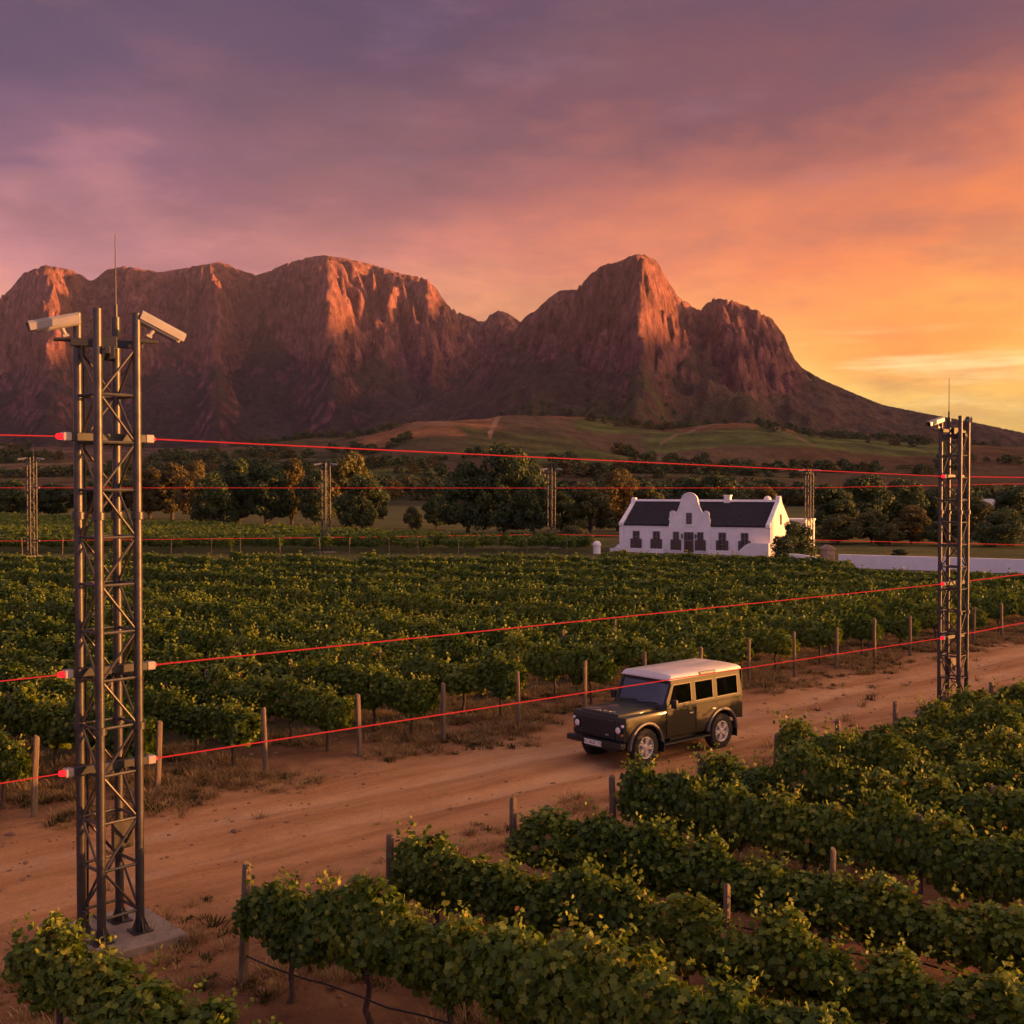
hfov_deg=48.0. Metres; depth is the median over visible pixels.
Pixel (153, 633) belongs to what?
grapevine
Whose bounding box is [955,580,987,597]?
grapevine
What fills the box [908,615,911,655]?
vineyard post
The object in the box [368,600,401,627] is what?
grapevine
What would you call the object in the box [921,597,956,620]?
grapevine
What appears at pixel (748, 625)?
grapevine
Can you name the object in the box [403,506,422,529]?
leafy bush
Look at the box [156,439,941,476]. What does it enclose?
laser beam
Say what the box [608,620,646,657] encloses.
grapevine
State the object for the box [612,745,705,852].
grapevine
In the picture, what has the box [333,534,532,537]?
laser beam
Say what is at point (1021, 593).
grapevine
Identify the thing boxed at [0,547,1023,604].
vineyard foliage
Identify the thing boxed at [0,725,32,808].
grapevine
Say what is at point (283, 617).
grapevine
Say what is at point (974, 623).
vineyard post
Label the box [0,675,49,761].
grapevine
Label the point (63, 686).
grapevine
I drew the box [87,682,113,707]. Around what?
grapevine
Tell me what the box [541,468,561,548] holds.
lattice mast
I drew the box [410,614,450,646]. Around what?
grapevine
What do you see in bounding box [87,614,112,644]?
grapevine
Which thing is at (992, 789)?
vineyard post
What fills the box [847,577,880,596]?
grapevine
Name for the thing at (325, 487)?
lattice mast
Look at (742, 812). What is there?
grapevine
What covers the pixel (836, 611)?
grapevine
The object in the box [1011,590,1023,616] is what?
grapevine
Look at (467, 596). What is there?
grapevine
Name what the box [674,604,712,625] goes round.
grapevine
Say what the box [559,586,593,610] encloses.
grapevine
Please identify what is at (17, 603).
grapevine
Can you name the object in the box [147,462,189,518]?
leafy tree
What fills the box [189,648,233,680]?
grapevine
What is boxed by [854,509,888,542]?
leafy tree
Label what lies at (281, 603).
grapevine
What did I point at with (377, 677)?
grapevine
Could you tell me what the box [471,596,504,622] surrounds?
grapevine
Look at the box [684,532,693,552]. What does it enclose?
door
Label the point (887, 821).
grapevine
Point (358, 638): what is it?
grapevine
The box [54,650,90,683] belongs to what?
grapevine
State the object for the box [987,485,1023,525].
leafy tree
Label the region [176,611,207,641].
grapevine
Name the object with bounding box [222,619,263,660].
grapevine
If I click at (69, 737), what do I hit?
grapevine
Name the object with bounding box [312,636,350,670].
grapevine
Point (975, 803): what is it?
grapevine
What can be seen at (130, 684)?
grapevine
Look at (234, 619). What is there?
grapevine
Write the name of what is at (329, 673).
grapevine
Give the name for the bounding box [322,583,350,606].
grapevine
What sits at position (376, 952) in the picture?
grapevine
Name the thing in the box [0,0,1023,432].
sky
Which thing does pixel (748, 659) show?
vineyard post
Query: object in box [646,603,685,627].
grapevine
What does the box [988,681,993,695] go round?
vineyard post
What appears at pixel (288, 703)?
grapevine
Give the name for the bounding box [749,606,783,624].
grapevine
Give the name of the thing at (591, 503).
leafy tree
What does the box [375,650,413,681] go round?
grapevine
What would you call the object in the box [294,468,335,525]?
leafy tree
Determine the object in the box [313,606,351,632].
grapevine
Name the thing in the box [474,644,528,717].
grapevine
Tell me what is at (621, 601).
grapevine
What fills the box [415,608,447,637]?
grapevine
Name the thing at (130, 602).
grapevine
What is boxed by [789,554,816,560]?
boundary wall
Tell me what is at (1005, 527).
leafy bush
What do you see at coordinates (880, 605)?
grapevine
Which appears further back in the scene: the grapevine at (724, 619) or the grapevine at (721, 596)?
the grapevine at (721, 596)
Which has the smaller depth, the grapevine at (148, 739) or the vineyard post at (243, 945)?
the vineyard post at (243, 945)
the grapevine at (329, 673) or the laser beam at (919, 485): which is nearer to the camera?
the grapevine at (329, 673)
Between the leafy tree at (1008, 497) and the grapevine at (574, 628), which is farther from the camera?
the leafy tree at (1008, 497)
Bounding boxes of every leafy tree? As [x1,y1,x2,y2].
[0,478,42,513]
[31,483,70,514]
[59,480,108,515]
[93,472,131,512]
[125,467,169,518]
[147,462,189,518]
[172,460,217,514]
[189,469,240,522]
[221,457,258,523]
[243,462,295,524]
[272,458,309,524]
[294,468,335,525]
[327,451,373,518]
[331,474,390,528]
[421,494,446,528]
[435,459,495,533]
[463,442,545,533]
[513,474,554,533]
[544,491,574,531]
[565,484,618,532]
[596,467,640,530]
[627,485,663,507]
[666,477,702,498]
[695,470,748,499]
[750,486,786,510]
[770,520,816,556]
[809,483,859,530]
[815,513,863,543]
[825,473,895,530]
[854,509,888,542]
[883,478,930,530]
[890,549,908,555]
[891,505,932,543]
[923,486,956,521]
[945,497,994,534]
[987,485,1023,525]
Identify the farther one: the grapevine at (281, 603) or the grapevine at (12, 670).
the grapevine at (281, 603)
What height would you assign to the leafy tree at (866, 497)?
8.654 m
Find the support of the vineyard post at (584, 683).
on the ground at (344, 810)
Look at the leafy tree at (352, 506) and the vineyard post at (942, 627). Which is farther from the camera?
the leafy tree at (352, 506)
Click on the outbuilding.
(800, 520)
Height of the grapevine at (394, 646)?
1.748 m
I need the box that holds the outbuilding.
[764,496,815,549]
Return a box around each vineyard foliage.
[0,511,591,548]
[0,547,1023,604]
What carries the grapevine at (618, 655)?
on the ground at (344, 810)
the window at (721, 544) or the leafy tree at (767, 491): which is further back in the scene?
the leafy tree at (767, 491)
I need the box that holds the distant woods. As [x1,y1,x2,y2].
[0,371,1023,510]
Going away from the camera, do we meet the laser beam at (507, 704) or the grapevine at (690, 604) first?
the laser beam at (507, 704)
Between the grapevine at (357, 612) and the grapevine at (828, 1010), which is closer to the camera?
the grapevine at (828, 1010)
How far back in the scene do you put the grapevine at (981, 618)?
45.83 m
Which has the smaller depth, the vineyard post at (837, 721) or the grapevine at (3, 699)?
the vineyard post at (837, 721)
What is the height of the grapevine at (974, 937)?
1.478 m
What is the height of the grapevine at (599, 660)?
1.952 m
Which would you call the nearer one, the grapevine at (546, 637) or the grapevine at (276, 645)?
the grapevine at (276, 645)
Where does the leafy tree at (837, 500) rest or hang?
on the ground at (344, 810)
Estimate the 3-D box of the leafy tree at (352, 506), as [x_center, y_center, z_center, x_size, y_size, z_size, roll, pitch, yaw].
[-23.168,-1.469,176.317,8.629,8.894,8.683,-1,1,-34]
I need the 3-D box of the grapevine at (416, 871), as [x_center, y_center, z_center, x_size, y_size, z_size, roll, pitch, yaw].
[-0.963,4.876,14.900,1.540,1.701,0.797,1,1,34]
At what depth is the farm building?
195.40 m
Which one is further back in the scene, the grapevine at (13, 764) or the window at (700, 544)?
the window at (700, 544)
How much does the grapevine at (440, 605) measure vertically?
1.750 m
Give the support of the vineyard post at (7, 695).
on the ground at (344, 810)
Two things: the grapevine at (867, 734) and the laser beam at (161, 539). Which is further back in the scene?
the laser beam at (161, 539)
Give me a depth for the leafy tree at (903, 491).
150.10 m
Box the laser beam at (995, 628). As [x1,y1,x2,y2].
[969,622,1023,633]
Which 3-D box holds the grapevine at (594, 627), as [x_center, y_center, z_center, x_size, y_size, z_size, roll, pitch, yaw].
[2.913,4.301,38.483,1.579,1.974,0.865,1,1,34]
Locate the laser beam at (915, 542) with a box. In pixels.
[826,540,1016,544]
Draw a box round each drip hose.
[246,956,454,1023]
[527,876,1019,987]
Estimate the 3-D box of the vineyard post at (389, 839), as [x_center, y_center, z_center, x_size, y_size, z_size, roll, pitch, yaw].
[-1.615,5.086,15.293,0.126,1.658,0.114,1,4,19]
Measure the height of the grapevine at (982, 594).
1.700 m
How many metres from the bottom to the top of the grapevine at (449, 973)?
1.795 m
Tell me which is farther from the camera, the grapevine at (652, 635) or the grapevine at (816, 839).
the grapevine at (652, 635)
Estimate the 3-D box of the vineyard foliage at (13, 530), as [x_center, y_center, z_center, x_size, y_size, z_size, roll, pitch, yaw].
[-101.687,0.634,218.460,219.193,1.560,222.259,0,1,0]
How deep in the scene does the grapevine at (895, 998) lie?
11.52 m
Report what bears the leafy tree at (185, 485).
on the ground at (344, 810)
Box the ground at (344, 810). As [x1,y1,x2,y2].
[0,506,1023,1023]
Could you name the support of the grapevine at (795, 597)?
on the ground at (344, 810)
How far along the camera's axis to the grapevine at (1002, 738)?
20.96 m
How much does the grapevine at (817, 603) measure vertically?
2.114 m
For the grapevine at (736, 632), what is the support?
on the ground at (344, 810)
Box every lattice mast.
[17,456,43,556]
[26,234,186,969]
[314,461,337,552]
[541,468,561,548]
[798,469,819,555]
[915,411,972,713]
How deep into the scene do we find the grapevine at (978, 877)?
15.16 m
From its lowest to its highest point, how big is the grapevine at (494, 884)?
1.606 m
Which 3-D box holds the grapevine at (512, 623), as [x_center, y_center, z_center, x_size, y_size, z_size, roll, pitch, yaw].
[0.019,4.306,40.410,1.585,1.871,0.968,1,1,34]
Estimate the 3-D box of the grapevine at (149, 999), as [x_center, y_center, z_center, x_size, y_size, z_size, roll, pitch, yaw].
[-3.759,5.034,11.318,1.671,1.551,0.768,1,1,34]
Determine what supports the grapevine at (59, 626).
on the ground at (344, 810)
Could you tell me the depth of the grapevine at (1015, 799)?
16.89 m
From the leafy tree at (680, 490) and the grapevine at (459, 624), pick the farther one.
the leafy tree at (680, 490)
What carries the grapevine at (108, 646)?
on the ground at (344, 810)
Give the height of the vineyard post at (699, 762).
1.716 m
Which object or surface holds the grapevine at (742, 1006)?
on the ground at (344, 810)
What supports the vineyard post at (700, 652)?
on the ground at (344, 810)
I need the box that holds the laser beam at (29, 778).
[0,774,58,783]
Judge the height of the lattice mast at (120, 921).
9.700 m
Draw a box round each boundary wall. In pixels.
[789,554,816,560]
[838,554,1023,573]
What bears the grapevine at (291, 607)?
on the ground at (344, 810)
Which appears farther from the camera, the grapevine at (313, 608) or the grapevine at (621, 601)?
the grapevine at (621, 601)
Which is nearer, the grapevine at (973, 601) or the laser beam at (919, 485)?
the grapevine at (973, 601)
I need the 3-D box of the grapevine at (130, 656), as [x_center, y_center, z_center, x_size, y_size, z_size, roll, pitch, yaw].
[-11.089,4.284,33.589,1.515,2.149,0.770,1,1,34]
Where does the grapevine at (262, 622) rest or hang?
on the ground at (344, 810)
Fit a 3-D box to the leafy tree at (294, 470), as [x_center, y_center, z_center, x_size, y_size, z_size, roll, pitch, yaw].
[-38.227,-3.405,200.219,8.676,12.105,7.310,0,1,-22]
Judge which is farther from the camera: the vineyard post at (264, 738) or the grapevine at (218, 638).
the grapevine at (218, 638)
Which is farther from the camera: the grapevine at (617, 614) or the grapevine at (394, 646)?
the grapevine at (617, 614)
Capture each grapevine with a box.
[0,597,14,621]
[0,606,12,631]
[0,621,36,653]
[0,640,17,666]
[0,658,28,694]
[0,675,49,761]
[0,682,17,731]
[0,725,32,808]
[1,579,29,601]
[1,635,45,674]
[1,908,124,1023]
[2,612,35,641]
[3,591,32,620]
[15,665,57,698]
[17,584,36,600]
[19,605,58,641]
[20,590,50,623]
[20,624,51,660]
[20,687,74,772]
[22,650,66,677]
[31,585,57,606]
[31,666,93,704]
[39,589,65,625]
[40,631,73,663]
[45,613,74,641]
[49,588,73,601]
[51,931,196,1023]
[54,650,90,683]
[56,685,113,777]
[58,593,74,624]
[62,584,91,606]
[63,618,92,641]
[63,625,94,659]
[74,647,113,685]
[87,578,107,599]
[87,593,104,622]
[87,602,94,627]
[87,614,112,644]
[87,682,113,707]
[90,693,157,785]
[91,639,126,661]
[93,591,125,607]
[94,595,124,630]
[105,621,143,643]
[105,656,149,694]
[105,684,147,711]
[111,621,151,662]
[112,597,133,614]
[122,607,146,634]
[123,586,132,601]
[128,614,166,649]
[131,593,158,621]
[131,681,188,751]
[143,584,157,602]
[143,604,163,633]
[143,639,177,685]
[143,657,183,692]
[149,593,177,615]
[149,623,188,653]
[150,584,175,602]
[155,606,185,633]
[159,657,214,724]
[163,630,206,671]
[164,590,193,623]
[164,690,219,758]
[166,976,269,1023]
[167,586,193,605]
[174,618,214,658]
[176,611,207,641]
[186,584,214,603]
[187,592,215,621]
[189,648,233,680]
[197,659,245,706]
[200,692,266,766]
[202,610,226,633]
[202,614,242,658]
[208,592,235,622]
[212,594,226,604]
[221,605,253,642]
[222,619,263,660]
[222,644,264,681]
[225,591,251,609]
[226,670,283,737]
[228,596,259,625]
[231,862,348,1003]
[244,597,267,608]
[246,597,280,623]
[247,609,280,646]
[251,653,304,693]
[252,1015,282,1023]
[253,625,291,673]
[262,591,290,614]
[265,610,307,647]
[265,672,316,743]
[268,583,293,602]
[270,606,303,631]
[277,637,323,668]
[278,597,312,616]
[283,656,326,688]
[286,580,310,605]
[291,620,328,657]
[294,603,327,633]
[295,679,355,750]
[303,868,417,1023]
[304,597,333,623]
[306,586,328,607]
[309,649,366,698]
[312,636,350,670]
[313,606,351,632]
[319,614,364,648]
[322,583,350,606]
[322,593,356,636]
[337,632,388,671]
[341,585,367,610]
[341,655,401,729]
[343,624,385,662]
[345,613,369,636]
[348,603,375,622]
[360,582,392,611]
[362,607,399,638]
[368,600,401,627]
[371,627,412,663]
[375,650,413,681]
[380,584,413,615]
[380,666,439,733]
[381,815,491,923]
[388,609,422,642]
[392,890,513,1023]
[397,608,427,626]
[399,645,451,693]
[402,586,436,616]
[402,631,442,672]
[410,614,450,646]
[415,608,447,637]
[426,591,452,618]
[430,623,480,673]
[437,652,486,713]
[440,614,477,641]
[443,606,477,630]
[445,597,477,622]
[452,844,566,958]
[455,584,484,605]
[462,633,506,691]
[467,613,501,638]
[468,614,506,649]
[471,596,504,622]
[474,582,500,606]
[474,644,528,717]
[475,894,642,1023]
[491,594,527,625]
[492,608,529,632]
[493,626,543,695]
[494,581,521,617]
[497,620,539,661]
[502,799,614,874]
[515,593,550,626]
[516,580,545,605]
[522,614,559,636]
[524,621,567,668]
[527,629,578,699]
[534,845,658,950]
[538,582,570,603]
[540,594,572,626]
[550,612,591,642]
[557,626,602,672]
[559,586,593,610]
[561,914,728,1023]
[563,597,606,621]
[564,638,618,704]
[567,601,609,625]
[574,797,689,895]
[579,610,616,648]
[582,590,614,616]
[590,629,631,679]
[594,606,621,627]
[603,609,636,632]
[604,587,637,615]
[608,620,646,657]
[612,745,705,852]
[619,601,655,623]
[621,888,746,1013]
[622,633,670,667]
[626,611,660,636]
[629,587,666,617]
[640,621,682,650]
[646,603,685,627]
[650,821,761,940]
[651,635,706,663]
[652,592,689,613]
[655,610,697,644]
[660,579,693,601]
[662,599,700,619]
[671,622,718,656]
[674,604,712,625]
[678,766,776,853]
[682,595,715,611]
[683,948,858,1023]
[684,582,716,606]
[687,742,792,843]
[688,617,731,641]
[698,605,726,624]
[700,605,745,632]
[703,630,755,663]
[705,887,855,1009]
[707,595,735,613]
[709,582,741,604]
[719,620,761,665]
[723,599,755,621]
[731,846,859,938]
[733,584,762,603]
[734,593,767,619]
[736,614,776,657]
[746,590,778,612]
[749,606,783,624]
[749,617,800,669]
[755,775,858,872]
[758,587,791,609]
[761,601,798,616]
[765,609,805,658]
[767,708,862,780]
[769,735,858,819]
[772,595,802,614]
[782,608,818,631]
[784,586,807,604]
[787,596,827,620]
[797,610,843,663]
[799,586,834,609]
[810,610,850,654]
[817,597,858,619]
[817,927,964,1023]
[819,588,847,599]
[824,866,950,961]
[826,775,943,909]
[827,1004,856,1023]
[828,589,861,612]
[836,728,927,791]
[836,765,928,848]
[840,603,884,655]
[843,588,874,600]
[845,721,914,766]
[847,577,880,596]
[848,593,887,647]
[858,592,890,617]
[868,584,897,603]
[879,608,921,648]
[883,582,905,595]
[884,587,921,640]
[894,692,970,749]
[896,587,931,606]
[899,761,1012,863]
[900,718,982,773]
[903,744,1004,810]
[905,587,934,603]
[906,800,1023,909]
[914,596,956,641]
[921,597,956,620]
[923,585,956,605]
[925,880,1023,1005]
[930,951,1023,1023]
[941,680,1023,737]
[951,586,988,630]
[953,603,989,628]
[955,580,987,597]
[956,700,1023,747]
[961,724,1023,780]
[971,588,988,598]
[975,750,1023,817]
[979,587,1018,632]
[981,584,1014,604]
[982,589,1014,623]
[986,774,1023,840]
[990,677,1023,708]
[1004,828,1023,899]
[1008,700,1023,729]
[1010,585,1023,601]
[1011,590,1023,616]
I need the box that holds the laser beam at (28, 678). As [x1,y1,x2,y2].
[0,674,57,681]
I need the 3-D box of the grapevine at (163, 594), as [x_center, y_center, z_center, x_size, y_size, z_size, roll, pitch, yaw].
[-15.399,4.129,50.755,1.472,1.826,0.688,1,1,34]
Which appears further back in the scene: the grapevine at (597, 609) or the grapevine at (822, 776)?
the grapevine at (597, 609)
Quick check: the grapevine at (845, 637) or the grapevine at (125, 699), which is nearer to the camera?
the grapevine at (125, 699)
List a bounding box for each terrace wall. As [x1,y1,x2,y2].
[610,544,663,552]
[708,543,769,556]
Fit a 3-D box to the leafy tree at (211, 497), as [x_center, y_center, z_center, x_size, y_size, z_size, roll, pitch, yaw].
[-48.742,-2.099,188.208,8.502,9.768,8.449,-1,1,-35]
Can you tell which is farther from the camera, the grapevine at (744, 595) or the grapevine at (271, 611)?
the grapevine at (744, 595)
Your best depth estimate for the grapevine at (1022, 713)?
24.86 m
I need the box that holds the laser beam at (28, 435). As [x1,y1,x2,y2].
[0,434,55,436]
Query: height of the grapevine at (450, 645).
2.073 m
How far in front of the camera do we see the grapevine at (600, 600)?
49.69 m
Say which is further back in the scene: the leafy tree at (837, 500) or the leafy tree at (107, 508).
the leafy tree at (107, 508)
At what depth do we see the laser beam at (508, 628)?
19.69 m
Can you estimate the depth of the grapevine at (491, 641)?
38.07 m
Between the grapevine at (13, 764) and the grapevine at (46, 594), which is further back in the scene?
the grapevine at (46, 594)
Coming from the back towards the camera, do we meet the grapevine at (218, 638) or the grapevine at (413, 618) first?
the grapevine at (413, 618)
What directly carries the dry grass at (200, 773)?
on the ground at (344, 810)
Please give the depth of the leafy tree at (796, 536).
96.48 m
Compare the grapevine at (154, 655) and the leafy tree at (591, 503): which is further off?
the leafy tree at (591, 503)
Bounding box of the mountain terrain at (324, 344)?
[0,254,1023,505]
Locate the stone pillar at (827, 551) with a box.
[819,544,835,562]
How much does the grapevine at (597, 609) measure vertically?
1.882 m
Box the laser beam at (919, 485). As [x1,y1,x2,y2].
[819,483,1023,487]
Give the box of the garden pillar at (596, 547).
[593,541,600,553]
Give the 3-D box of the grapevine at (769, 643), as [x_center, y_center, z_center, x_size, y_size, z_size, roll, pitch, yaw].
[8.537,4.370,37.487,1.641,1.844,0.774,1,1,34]
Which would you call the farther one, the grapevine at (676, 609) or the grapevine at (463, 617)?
the grapevine at (676, 609)
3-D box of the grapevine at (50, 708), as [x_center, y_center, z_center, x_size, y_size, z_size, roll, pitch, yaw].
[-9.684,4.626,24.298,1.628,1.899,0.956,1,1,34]
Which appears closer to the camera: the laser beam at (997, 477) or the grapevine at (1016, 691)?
the grapevine at (1016, 691)
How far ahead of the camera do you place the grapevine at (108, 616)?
43.21 m
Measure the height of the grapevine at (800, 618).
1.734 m
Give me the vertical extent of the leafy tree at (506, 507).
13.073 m
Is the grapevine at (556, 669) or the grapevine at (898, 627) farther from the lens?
the grapevine at (898, 627)
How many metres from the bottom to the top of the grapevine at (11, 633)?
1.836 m
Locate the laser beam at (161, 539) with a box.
[40,537,313,540]
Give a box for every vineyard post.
[6,692,10,739]
[31,735,39,816]
[155,720,162,792]
[204,669,207,717]
[238,861,250,985]
[261,707,267,774]
[355,694,361,756]
[386,833,393,916]
[441,682,445,740]
[509,797,516,868]
[515,671,519,727]
[583,661,586,706]
[585,935,593,965]
[609,775,615,818]
[642,651,645,665]
[697,752,702,778]
[699,647,702,658]
[723,883,730,1011]
[747,638,750,684]
[773,733,779,767]
[792,631,795,676]
[829,847,835,946]
[834,627,837,668]
[835,719,839,735]
[873,618,875,659]
[893,701,897,731]
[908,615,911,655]
[916,813,922,910]
[942,612,943,643]
[972,607,975,643]
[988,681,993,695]
[990,784,994,868]
[1000,603,1002,636]
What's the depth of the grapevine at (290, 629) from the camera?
38.08 m
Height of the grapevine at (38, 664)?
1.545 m
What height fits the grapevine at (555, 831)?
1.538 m
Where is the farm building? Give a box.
[983,499,994,522]
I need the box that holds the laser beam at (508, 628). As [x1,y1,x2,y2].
[157,584,940,664]
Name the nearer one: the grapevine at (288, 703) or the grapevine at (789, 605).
the grapevine at (288, 703)
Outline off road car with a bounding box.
[567,658,742,765]
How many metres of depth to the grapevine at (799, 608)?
44.55 m
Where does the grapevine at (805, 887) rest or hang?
on the ground at (344, 810)
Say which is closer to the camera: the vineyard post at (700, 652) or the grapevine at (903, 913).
the grapevine at (903, 913)
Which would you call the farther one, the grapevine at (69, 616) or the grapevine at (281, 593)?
the grapevine at (281, 593)
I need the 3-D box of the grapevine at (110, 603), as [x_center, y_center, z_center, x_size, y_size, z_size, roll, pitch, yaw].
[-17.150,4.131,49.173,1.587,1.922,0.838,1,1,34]
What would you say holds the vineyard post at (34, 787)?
on the ground at (344, 810)
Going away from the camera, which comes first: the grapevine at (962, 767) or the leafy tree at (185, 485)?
the grapevine at (962, 767)
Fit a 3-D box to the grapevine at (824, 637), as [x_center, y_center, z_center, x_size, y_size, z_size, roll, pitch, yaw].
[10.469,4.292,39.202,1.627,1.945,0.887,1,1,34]
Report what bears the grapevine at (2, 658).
on the ground at (344, 810)
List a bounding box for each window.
[630,531,641,547]
[650,531,661,548]
[670,532,680,550]
[686,513,691,523]
[695,532,705,551]
[716,532,727,550]
[738,533,750,550]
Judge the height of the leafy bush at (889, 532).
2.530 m
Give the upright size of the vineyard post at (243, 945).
1.744 m
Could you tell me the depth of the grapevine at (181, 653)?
32.15 m
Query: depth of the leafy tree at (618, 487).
166.61 m
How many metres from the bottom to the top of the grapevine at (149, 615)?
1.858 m
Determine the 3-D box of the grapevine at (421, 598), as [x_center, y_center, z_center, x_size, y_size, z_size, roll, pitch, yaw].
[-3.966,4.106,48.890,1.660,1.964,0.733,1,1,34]
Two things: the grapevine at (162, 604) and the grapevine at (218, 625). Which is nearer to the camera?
the grapevine at (218, 625)
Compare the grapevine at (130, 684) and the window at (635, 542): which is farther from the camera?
the window at (635, 542)
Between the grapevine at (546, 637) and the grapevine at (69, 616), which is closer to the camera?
the grapevine at (546, 637)
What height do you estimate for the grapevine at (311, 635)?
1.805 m
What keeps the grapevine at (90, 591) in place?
on the ground at (344, 810)
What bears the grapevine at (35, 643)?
on the ground at (344, 810)
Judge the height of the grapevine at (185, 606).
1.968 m
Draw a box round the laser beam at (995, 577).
[969,574,1022,580]
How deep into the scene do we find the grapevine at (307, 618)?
42.64 m
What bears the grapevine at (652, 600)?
on the ground at (344, 810)
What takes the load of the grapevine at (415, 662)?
on the ground at (344, 810)
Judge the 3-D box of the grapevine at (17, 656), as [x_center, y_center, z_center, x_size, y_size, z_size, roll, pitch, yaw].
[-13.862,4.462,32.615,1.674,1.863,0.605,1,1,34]
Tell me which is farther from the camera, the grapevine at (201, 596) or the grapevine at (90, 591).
the grapevine at (90, 591)
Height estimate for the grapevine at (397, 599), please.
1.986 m
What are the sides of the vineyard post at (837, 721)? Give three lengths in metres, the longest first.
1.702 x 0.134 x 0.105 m
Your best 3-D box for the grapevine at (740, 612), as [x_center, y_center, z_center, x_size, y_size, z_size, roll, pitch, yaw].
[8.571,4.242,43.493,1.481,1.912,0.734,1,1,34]
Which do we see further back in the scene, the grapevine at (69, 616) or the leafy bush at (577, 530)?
the leafy bush at (577, 530)
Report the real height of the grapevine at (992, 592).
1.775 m
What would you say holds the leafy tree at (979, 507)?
on the ground at (344, 810)
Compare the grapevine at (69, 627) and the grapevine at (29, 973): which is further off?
the grapevine at (69, 627)
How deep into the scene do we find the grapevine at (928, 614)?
44.29 m
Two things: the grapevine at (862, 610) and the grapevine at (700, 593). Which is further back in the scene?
the grapevine at (700, 593)
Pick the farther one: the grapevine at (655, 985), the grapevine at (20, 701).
the grapevine at (20, 701)
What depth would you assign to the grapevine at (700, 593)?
52.34 m
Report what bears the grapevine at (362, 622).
on the ground at (344, 810)
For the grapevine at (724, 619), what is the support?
on the ground at (344, 810)
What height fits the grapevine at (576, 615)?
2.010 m
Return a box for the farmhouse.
[619,492,789,555]
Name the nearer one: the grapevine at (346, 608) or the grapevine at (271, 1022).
the grapevine at (271, 1022)
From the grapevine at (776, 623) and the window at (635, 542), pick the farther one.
the window at (635, 542)
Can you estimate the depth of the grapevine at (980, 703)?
25.37 m
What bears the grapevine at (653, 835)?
on the ground at (344, 810)
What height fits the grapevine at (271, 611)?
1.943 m
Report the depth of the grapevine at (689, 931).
12.75 m
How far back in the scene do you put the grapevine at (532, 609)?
45.48 m
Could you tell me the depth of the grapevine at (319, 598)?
51.92 m
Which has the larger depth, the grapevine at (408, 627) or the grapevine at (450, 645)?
the grapevine at (408, 627)
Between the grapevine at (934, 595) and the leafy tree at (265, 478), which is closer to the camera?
the grapevine at (934, 595)
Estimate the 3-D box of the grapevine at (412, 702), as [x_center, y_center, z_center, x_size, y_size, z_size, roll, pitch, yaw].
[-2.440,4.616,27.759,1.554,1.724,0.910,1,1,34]
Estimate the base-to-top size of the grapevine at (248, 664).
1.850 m
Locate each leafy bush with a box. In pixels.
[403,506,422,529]
[557,525,594,546]
[774,549,799,557]
[872,523,906,545]
[920,521,962,545]
[969,506,1023,546]
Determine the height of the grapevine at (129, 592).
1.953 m
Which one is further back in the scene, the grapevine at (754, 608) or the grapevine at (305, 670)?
the grapevine at (754, 608)
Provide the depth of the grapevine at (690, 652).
34.21 m
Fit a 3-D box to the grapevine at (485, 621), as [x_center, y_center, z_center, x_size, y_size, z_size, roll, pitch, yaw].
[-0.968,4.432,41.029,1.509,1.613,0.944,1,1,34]
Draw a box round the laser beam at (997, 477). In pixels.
[970,476,1023,477]
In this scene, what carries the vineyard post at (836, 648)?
on the ground at (344, 810)
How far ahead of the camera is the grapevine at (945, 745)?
21.70 m
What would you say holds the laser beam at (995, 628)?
attached to the lattice mast at (960, 433)
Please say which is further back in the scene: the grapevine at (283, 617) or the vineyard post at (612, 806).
the grapevine at (283, 617)
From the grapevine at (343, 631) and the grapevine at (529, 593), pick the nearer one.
the grapevine at (343, 631)
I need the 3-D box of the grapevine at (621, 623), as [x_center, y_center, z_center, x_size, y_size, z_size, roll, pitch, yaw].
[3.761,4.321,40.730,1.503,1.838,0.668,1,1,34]
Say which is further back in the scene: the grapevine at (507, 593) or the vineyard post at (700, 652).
the grapevine at (507, 593)
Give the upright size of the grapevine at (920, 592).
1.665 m
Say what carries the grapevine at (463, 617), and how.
on the ground at (344, 810)
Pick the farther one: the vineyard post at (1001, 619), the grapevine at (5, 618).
the vineyard post at (1001, 619)
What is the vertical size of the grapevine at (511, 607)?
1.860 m
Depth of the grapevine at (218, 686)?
28.00 m
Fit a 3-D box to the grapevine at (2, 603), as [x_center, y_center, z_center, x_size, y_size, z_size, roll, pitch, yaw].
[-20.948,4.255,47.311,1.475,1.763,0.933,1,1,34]
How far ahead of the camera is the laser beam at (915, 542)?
105.07 m
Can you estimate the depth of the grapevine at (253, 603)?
47.42 m
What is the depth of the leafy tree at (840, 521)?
126.76 m
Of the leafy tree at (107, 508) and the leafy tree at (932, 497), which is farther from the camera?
the leafy tree at (107, 508)
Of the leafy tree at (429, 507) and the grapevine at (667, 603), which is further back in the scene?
the leafy tree at (429, 507)
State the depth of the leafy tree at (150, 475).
237.79 m
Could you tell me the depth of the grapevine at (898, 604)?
44.95 m
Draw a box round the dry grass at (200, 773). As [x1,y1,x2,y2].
[0,613,1023,1023]
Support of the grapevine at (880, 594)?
on the ground at (344, 810)
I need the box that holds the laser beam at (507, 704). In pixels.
[157,638,940,758]
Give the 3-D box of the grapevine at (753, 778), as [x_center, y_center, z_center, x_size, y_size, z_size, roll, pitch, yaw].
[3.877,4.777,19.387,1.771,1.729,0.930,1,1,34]
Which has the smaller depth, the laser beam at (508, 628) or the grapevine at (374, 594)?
the laser beam at (508, 628)
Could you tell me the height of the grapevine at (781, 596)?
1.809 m

